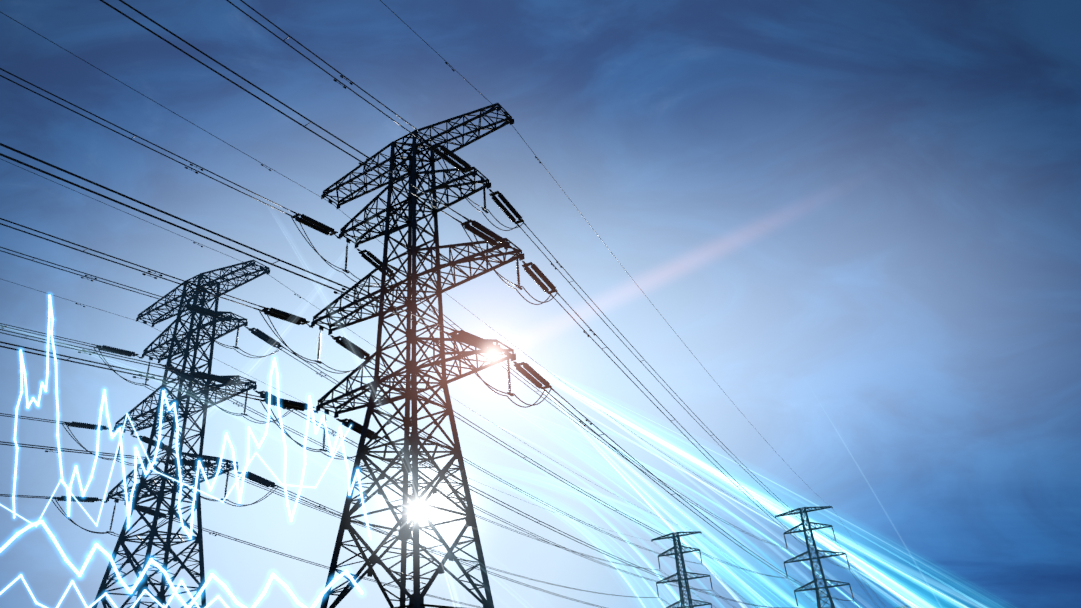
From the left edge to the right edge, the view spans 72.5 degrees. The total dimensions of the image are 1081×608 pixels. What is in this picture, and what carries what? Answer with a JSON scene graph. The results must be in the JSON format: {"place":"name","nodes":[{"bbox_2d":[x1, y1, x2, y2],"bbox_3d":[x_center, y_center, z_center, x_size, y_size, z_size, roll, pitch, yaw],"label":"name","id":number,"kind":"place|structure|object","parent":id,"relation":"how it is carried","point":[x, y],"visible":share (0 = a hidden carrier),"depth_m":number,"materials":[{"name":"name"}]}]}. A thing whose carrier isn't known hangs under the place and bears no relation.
{"place":"outdoors","nodes":[
{"label":"outdoors","id":0,"kind":"place"},
{"bbox_2d":[0,0,1080,607],"label":"sky","id":1,"kind":"structure","parent":0,"point":[861,219],"materials":[{"name":"blue"}]},
{"label":"ground","id":2,"kind":"structure","parent":0,"visible":0},
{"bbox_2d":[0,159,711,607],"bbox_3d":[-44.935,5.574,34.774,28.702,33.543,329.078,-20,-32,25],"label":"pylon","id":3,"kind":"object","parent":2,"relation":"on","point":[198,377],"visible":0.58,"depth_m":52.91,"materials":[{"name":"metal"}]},
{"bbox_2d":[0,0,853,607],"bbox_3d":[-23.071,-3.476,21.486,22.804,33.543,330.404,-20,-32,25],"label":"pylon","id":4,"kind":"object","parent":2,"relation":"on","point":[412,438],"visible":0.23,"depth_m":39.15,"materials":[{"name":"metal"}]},
{"bbox_2d":[651,531,772,607],"bbox_3d":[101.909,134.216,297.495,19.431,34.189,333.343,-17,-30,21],"label":"distant pylon","id":5,"kind":"object","parent":2,"relation":"on","point":[676,553],"visible":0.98,"depth_m":169.08,"materials":[{"name":"metal"}]},
{"bbox_2d":[775,506,908,607],"bbox_3d":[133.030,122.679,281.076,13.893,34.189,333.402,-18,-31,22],"label":"distant pylon","id":6,"kind":"object","parent":2,"relation":"on","point":[809,552],"visible":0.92,"depth_m":154.37,"materials":[{"name":"metal"}]}
]}

